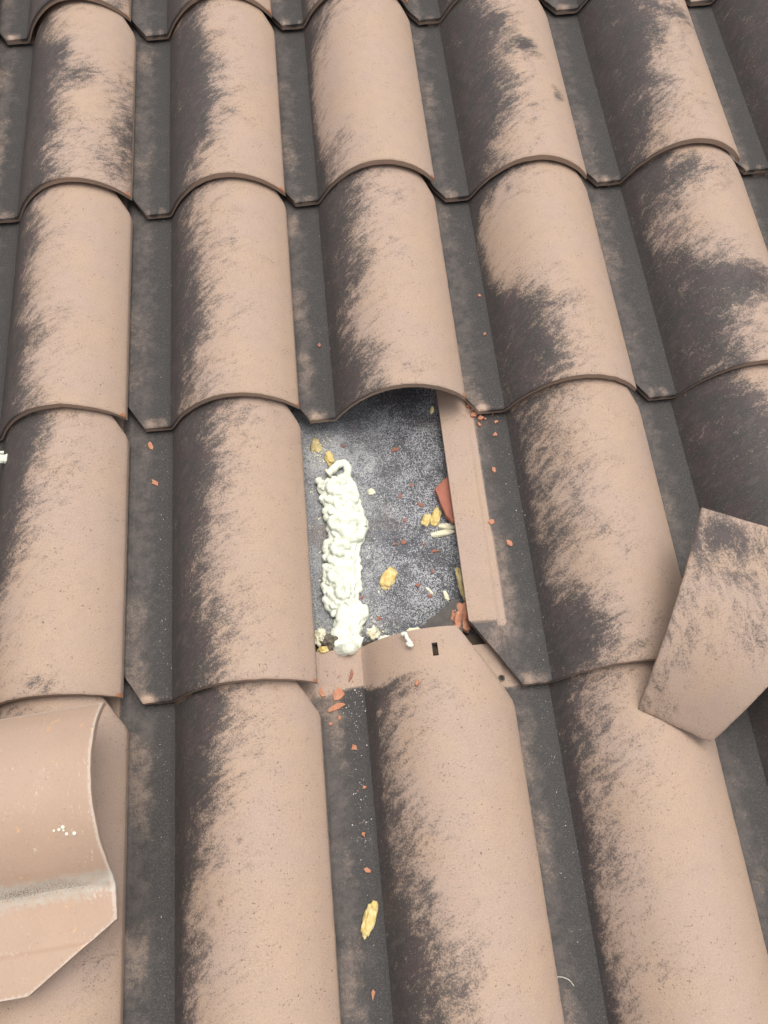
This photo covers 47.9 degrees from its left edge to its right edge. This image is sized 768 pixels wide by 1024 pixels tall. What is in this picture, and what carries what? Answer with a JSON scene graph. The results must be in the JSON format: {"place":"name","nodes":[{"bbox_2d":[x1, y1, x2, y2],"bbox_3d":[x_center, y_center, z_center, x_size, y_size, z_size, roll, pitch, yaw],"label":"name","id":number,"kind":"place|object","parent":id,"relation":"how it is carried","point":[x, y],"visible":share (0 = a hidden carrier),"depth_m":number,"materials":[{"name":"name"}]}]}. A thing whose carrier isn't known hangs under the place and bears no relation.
{"place":"outdoors","nodes":[
{"label":"outdoors","id":0,"kind":"place"},
{"bbox_2d":[285,387,477,644],"bbox_3d":[-0.037,-0.330,1.350,2.260,0.017,3.630,-5,69,-1],"label":"roof underlay","id":1,"kind":"object","parent":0,"point":[418,457],"visible":0.04,"depth_m":1.23,"materials":[{"name":"fabric"}]},
{"bbox_2d":[0,695,128,1023],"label":"barrel tile","id":2,"kind":"object","parent":1,"relation":"on","point":[85,985],"visible":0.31,"depth_m":0.97,"materials":[{"name":"beige ceramic"}]},
{"bbox_2d":[0,702,118,1001],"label":"spare tile","id":3,"kind":"object","parent":2,"relation":"on","point":[59,903],"visible":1,"depth_m":0.89,"materials":[{"name":"beige ceramic"}]},
{"bbox_2d":[0,407,129,704],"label":"barrel tile","id":4,"kind":"object","parent":2,"relation":"on","point":[64,482],"visible":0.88,"depth_m":1.11,"materials":[{"name":"beige ceramic"}]},
{"bbox_2d":[0,454,6,463],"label":"foam fleck","id":5,"kind":"object","parent":4,"relation":"on","point":[3,458],"visible":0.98,"depth_m":1.20},
{"bbox_2d":[0,182,132,440],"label":"barrel tile","id":6,"kind":"object","parent":1,"relation":"on","point":[65,268],"visible":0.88,"depth_m":1.25,"materials":[{"name":"beige ceramic"}]},
{"bbox_2d":[0,0,136,222],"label":"barrel tile","id":7,"kind":"object","parent":1,"relation":"on","point":[67,89],"visible":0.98,"depth_m":1.41,"materials":[{"name":"beige ceramic"}]},
{"bbox_2d":[0,0,131,44],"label":"barrel tile","id":8,"kind":"object","parent":7,"relation":"on","point":[19,19],"visible":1,"depth_m":1.52,"materials":[{"name":"ceramic"}]},
{"bbox_2d":[131,0,271,40],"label":"barrel tile","id":9,"kind":"object","parent":1,"relation":"on","point":[154,19],"visible":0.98,"depth_m":1.52,"materials":[{"name":"ceramic"}]},
{"bbox_2d":[123,0,284,218],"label":"barrel tile","id":10,"kind":"object","parent":1,"relation":"on","point":[207,107],"visible":0.94,"depth_m":1.40,"materials":[{"name":"beige ceramic"}]},
{"bbox_2d":[114,177,299,431],"bbox_3d":[-0.281,-0.349,1.297,0.280,0.084,0.461,-6,66,-1],"label":"barrel tile","id":11,"kind":"object","parent":1,"relation":"on","point":[211,311],"visible":0.86,"depth_m":1.26,"materials":[{"name":"beige ceramic"}]},
{"bbox_2d":[112,396,317,704],"bbox_3d":[-0.244,0.011,1.155,0.280,0.084,0.461,-5,66,-1],"label":"barrel tile","id":12,"kind":"object","parent":1,"relation":"on","point":[229,598],"visible":0.8,"depth_m":1.12,"materials":[{"name":"beige ceramic"}]},
{"bbox_2d":[148,442,153,449],"bbox_3d":[-0.334,-0.095,1.236,0.007,0.004,0.015,-25,68,-9],"label":"tile chip","id":13,"kind":"object","parent":12,"relation":"in","point":[150,446],"visible":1,"depth_m":1.24,"materials":[{"name":"ceramic"}]},
{"bbox_2d":[103,677,340,1023],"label":"barrel tile","id":14,"kind":"object","parent":1,"relation":"on","point":[228,862],"visible":0.85,"depth_m":0.99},
{"bbox_2d":[310,438,321,451],"bbox_3d":[-0.099,-0.097,1.261,0.018,0.003,0.026,-5,69,-1],"label":"foam crumb","id":15,"kind":"object","parent":1,"relation":"on","point":[315,445],"visible":1,"depth_m":1.26,"materials":[{"name":"yellow plastic"}]},
{"bbox_2d":[314,628,325,646],"bbox_3d":[-0.085,0.165,1.139,0.019,0.008,0.026,-5,69,-1],"label":"foam crumb","id":16,"kind":"object","parent":1,"relation":"on","point":[319,633],"visible":0.92,"depth_m":1.14,"materials":[{"name":"beige plastic"}]},
{"bbox_2d":[324,451,334,465],"bbox_3d":[-0.079,-0.078,1.249,0.015,0.007,0.025,-15,69,-5],"label":"foam crumb","id":17,"kind":"object","parent":1,"relation":"on","point":[328,458],"visible":1,"depth_m":1.25,"materials":[{"name":"yellow plastic"}]},
{"bbox_2d":[315,459,368,656],"bbox_3d":[-0.054,0.055,1.183,0.074,0.043,0.288,-5,69,-1],"label":"foam rope","id":18,"kind":"object","parent":1,"relation":"on","point":[347,527],"visible":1,"depth_m":1.18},
{"bbox_2d":[261,0,433,206],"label":"barrel tile","id":19,"kind":"object","parent":1,"relation":"on","point":[350,99],"visible":0.84,"depth_m":1.41,"materials":[{"name":"beige ceramic"}]},
{"bbox_2d":[261,0,407,29],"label":"barrel tile","id":20,"kind":"object","parent":19,"relation":"on","point":[290,14],"visible":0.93,"depth_m":1.52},
{"bbox_2d":[304,420,400,641],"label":"foam dust","id":21,"kind":"object","parent":1,"relation":"on","point":[324,529],"visible":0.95,"depth_m":1.23,"materials":[{"name":"beige plastic"}]},
{"bbox_2d":[154,380,582,995],"bbox_3d":[-0.060,0.057,1.174,0.983,0.050,1.180,-5,69,-1],"label":"grit","id":22,"kind":"object","parent":1,"relation":"on","point":[356,692],"visible":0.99,"depth_m":1.10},
{"bbox_2d":[276,164,465,423],"bbox_3d":[-0.046,-0.361,1.298,0.280,0.084,0.461,-5,66,-1],"label":"barrel tile","id":23,"kind":"object","parent":1,"relation":"on","point":[372,310],"visible":0.77,"depth_m":1.27,"materials":[{"name":"beige ceramic"}]},
{"bbox_2d":[367,488,375,494],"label":"foam crumb","id":24,"kind":"object","parent":1,"relation":"on","point":[371,491],"visible":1,"depth_m":1.23,"materials":[{"name":"white plastic"}]},
{"bbox_2d":[366,625,380,640],"bbox_3d":[-0.014,0.159,1.140,0.019,0.008,0.020,-24,70,-8],"label":"foam crumb","id":25,"kind":"object","parent":1,"relation":"on","point":[373,633],"visible":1,"depth_m":1.14,"materials":[{"name":"beige plastic"}]},
{"bbox_2d":[379,567,397,589],"bbox_3d":[0.006,0.091,1.181,0.021,0.006,0.035,21,71,9],"label":"foam crumb","id":26,"kind":"object","parent":1,"relation":"on","point":[387,579],"visible":1,"depth_m":1.18,"materials":[{"name":"yellow plastic"}]},
{"bbox_2d":[315,634,485,655],"bbox_3d":[0.063,0.198,1.139,1.870,0.008,0.126,-5,69,-1],"label":"roof batten","id":27,"kind":"object","parent":1,"relation":"on","point":[475,639],"visible":0.06,"depth_m":1.14,"materials":[{"name":"brown wood"}]},
{"bbox_2d":[319,634,337,650],"bbox_3d":[-0.072,0.170,1.139,0.022,0.016,0.025,-38,57,-26],"label":"rubble lump","id":28,"kind":"object","parent":27,"relation":"on","point":[328,641],"visible":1,"depth_m":1.14,"materials":[{"name":"brown stone"}]},
{"bbox_2d":[310,406,500,822],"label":"clay dust","id":29,"kind":"object","parent":1,"relation":"on","point":[415,556],"visible":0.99,"depth_m":1.19,"materials":[{"name":"ceramic"}]},
{"bbox_2d":[421,514,430,526],"bbox_3d":[0.060,0.011,1.215,0.013,0.006,0.020,23,71,9],"label":"foam crumb","id":30,"kind":"object","parent":1,"relation":"on","point":[425,521],"visible":1,"depth_m":1.21,"materials":[{"name":"yellow plastic"}]},
{"bbox_2d":[296,626,563,1023],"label":"barrel tile","id":31,"kind":"object","parent":1,"relation":"on","point":[451,883],"visible":0.93,"depth_m":0.99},
{"bbox_2d":[319,687,324,696],"bbox_3d":[-0.081,0.231,1.106,0.007,0.004,0.014,-24,68,-9],"label":"tile chip","id":32,"kind":"object","parent":31,"relation":"on","point":[321,693],"visible":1,"depth_m":1.10,"materials":[{"name":"ceramic"}]},
{"bbox_2d":[317,646,328,652],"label":"foam crumb","id":33,"kind":"object","parent":31,"relation":"on","point":[322,649],"visible":1,"depth_m":1.13,"materials":[{"name":"yellow plastic"}]},
{"bbox_2d":[328,703,345,712],"bbox_3d":[-0.060,0.247,1.099,0.026,0.004,0.009,-19,68,-7],"label":"tile chip","id":34,"kind":"object","parent":31,"relation":"on","point":[336,706],"visible":1,"depth_m":1.10,"materials":[{"name":"ceramic"}]},
{"bbox_2d":[333,687,344,700],"bbox_3d":[-0.059,0.234,1.105,0.013,0.008,0.017,33,58,28],"label":"tile chip","id":35,"kind":"object","parent":31,"relation":"on","point":[338,694],"visible":1,"depth_m":1.10,"materials":[{"name":"ceramic"}]},
{"bbox_2d":[361,900,377,939],"bbox_3d":[-0.017,0.471,0.999,0.016,0.006,0.043,15,70,7],"label":"foam crumb","id":36,"kind":"object","parent":31,"relation":"on","point":[369,918],"visible":1,"depth_m":1.00,"materials":[{"name":"yellow plastic"}]},
{"bbox_2d":[401,631,413,646],"bbox_3d":[0.029,0.157,1.067,0.009,0.008,0.024,-20,50,-13],"label":"foam squiggle","id":37,"kind":"object","parent":31,"relation":"on","point":[409,642],"visible":1,"depth_m":1.06,"materials":[{"name":"white plastic"}]},
{"bbox_2d":[430,506,441,525],"bbox_3d":[0.073,0.006,1.216,0.014,0.006,0.031,13,69,6],"label":"foam crumb","id":38,"kind":"object","parent":1,"relation":"on","point":[435,516],"visible":1,"depth_m":1.21,"materials":[{"name":"yellow plastic"}]},
{"bbox_2d":[421,599,462,632],"bbox_3d":[0.074,0.149,1.149,0.066,0.017,0.061,-5,69,-1],"label":"dark tile fragment","id":39,"kind":"object","parent":1,"relation":"on","point":[442,617],"visible":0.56,"depth_m":1.15,"materials":[{"name":"grey ceramic"}]},
{"bbox_2d":[450,598,470,632],"bbox_3d":[0.102,0.141,1.143,0.030,0.014,0.056,8,69,4],"label":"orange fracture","id":40,"kind":"object","parent":39,"relation":"on","point":[458,616],"visible":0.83,"depth_m":1.14,"materials":[{"name":"ceramic"}]},
{"bbox_2d":[430,529,454,536],"bbox_3d":[0.082,0.029,1.207,0.036,0.006,0.009,-9,69,-3],"label":"foam stick","id":41,"kind":"object","parent":1,"relation":"on","point":[445,532],"visible":0.99,"depth_m":1.21,"materials":[{"name":"beige plastic"}]},
{"bbox_2d":[434,476,453,524],"bbox_3d":[0.092,-0.017,1.214,0.039,0.014,0.073,-5,69,-1],"label":"clay shard","id":42,"kind":"object","parent":1,"relation":"on","point":[442,491],"visible":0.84,"depth_m":1.21,"materials":[{"name":"ceramic"}]},
{"bbox_2d":[443,591,448,600],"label":"foam crumb","id":43,"kind":"object","parent":1,"relation":"on","point":[445,594],"visible":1,"depth_m":1.17,"materials":[{"name":"white plastic"}]},
{"bbox_2d":[438,523,454,529],"bbox_3d":[0.089,0.020,1.211,0.027,0.006,0.010,2,69,2],"label":"foam stick","id":44,"kind":"object","parent":1,"relation":"on","point":[444,526],"visible":0.92,"depth_m":1.21,"materials":[{"name":"beige plastic"}]},
{"bbox_2d":[455,567,464,601],"bbox_3d":[0.105,0.097,1.167,0.011,0.005,0.050,-11,69,-3],"label":"foam strip","id":45,"kind":"object","parent":1,"relation":"on","point":[459,578],"visible":0.71,"depth_m":1.17,"materials":[{"name":"yellow plastic"}]},
{"bbox_2d":[424,159,635,413],"bbox_3d":[0.195,-0.374,1.299,0.280,0.084,0.461,-5,66,-1],"label":"barrel tile","id":46,"kind":"object","parent":1,"relation":"on","point":[522,253],"visible":0.8,"depth_m":1.27,"materials":[{"name":"beige ceramic"}]},
{"bbox_2d":[404,0,586,201],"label":"barrel tile","id":47,"kind":"object","parent":46,"relation":"on","point":[495,101],"visible":0.83,"depth_m":1.40,"materials":[{"name":"beige ceramic"}]},
{"bbox_2d":[397,0,546,24],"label":"barrel tile","id":48,"kind":"object","parent":47,"relation":"on","point":[420,12],"visible":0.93,"depth_m":1.52,"materials":[{"name":"ceramic"}]},
{"bbox_2d":[435,378,681,685],"bbox_3d":[0.235,-0.013,1.157,0.280,0.085,0.462,-5,66,-1],"label":"barrel tile","id":49,"kind":"object","parent":1,"relation":"on","point":[587,534],"visible":0.84,"depth_m":1.14,"materials":[{"name":"beige ceramic"}]},
{"bbox_2d":[470,411,477,417],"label":"tile crumb","id":50,"kind":"object","parent":49,"relation":"on","point":[474,414],"visible":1,"depth_m":1.25,"materials":[{"name":"ceramic"}]},
{"bbox_2d":[488,519,494,524],"bbox_3d":[0.146,0.014,1.180,0.009,0.004,0.008,-15,68,-5],"label":"tile chip","id":51,"kind":"object","parent":49,"relation":"on","point":[491,522],"visible":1,"depth_m":1.18,"materials":[{"name":"ceramic"}]},
{"bbox_2d":[506,540,512,546],"bbox_3d":[0.169,0.042,1.168,0.010,0.006,0.008,12,51,14],"label":"tile chip","id":52,"kind":"object","parent":49,"relation":"on","point":[509,543],"visible":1,"depth_m":1.17,"materials":[{"name":"ceramic"}]},
{"bbox_2d":[473,644,767,1023],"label":"barrel tile","id":53,"kind":"object","parent":1,"relation":"on","point":[654,914],"visible":0.75,"depth_m":0.98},
{"bbox_2d":[638,508,767,741],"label":"broken tile piece","id":54,"kind":"object","parent":53,"relation":"on","point":[708,679],"visible":1,"depth_m":0.98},
{"bbox_2d":[539,0,739,185],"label":"barrel tile","id":55,"kind":"object","parent":1,"relation":"on","point":[639,85],"visible":0.84,"depth_m":1.41,"materials":[{"name":"beige ceramic"}]},
{"bbox_2d":[540,0,587,14],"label":"barrel tile","id":56,"kind":"object","parent":55,"relation":"on","point":[557,7],"visible":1,"depth_m":1.52,"materials":[{"name":"ceramic"}]},
{"bbox_2d":[739,172,767,250],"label":"barrel tile","id":57,"kind":"object","parent":1,"relation":"on","point":[756,185],"visible":0.17,"depth_m":1.38,"materials":[{"name":"ceramic"}]},
{"bbox_2d":[686,0,767,174],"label":"barrel tile","id":58,"kind":"object","parent":57,"relation":"on","point":[732,35],"visible":0.68,"depth_m":1.45,"materials":[{"name":"ceramic"}]},
{"bbox_2d":[685,0,714,5],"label":"barrel tile","id":59,"kind":"object","parent":58,"relation":"on","point":[697,2],"visible":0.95,"depth_m":1.53,"materials":[{"name":"ceramic"}]},
{"bbox_3d":[0.551,0.700,0.874,0.280,0.084,0.461,-5,66,-1],"label":"barrel tile","id":60,"kind":"object","parent":1,"relation":"on","visible":0},
{"bbox_2d":[715,687,767,952],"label":"barrel tile","id":61,"kind":"object","parent":60,"relation":"on","point":[741,740],"visible":0.2,"depth_m":1.05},
{"bbox_2d":[626,363,767,577],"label":"barrel tile","id":62,"kind":"object","parent":61,"relation":"on","point":[707,439],"visible":0.37,"depth_m":1.18,"materials":[{"name":"ceramic"}]},
{"bbox_2d":[575,143,767,400],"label":"barrel tile","id":63,"kind":"object","parent":62,"relation":"on","point":[684,249],"visible":0.79,"depth_m":1.28,"materials":[{"name":"beige ceramic"}]}
]}

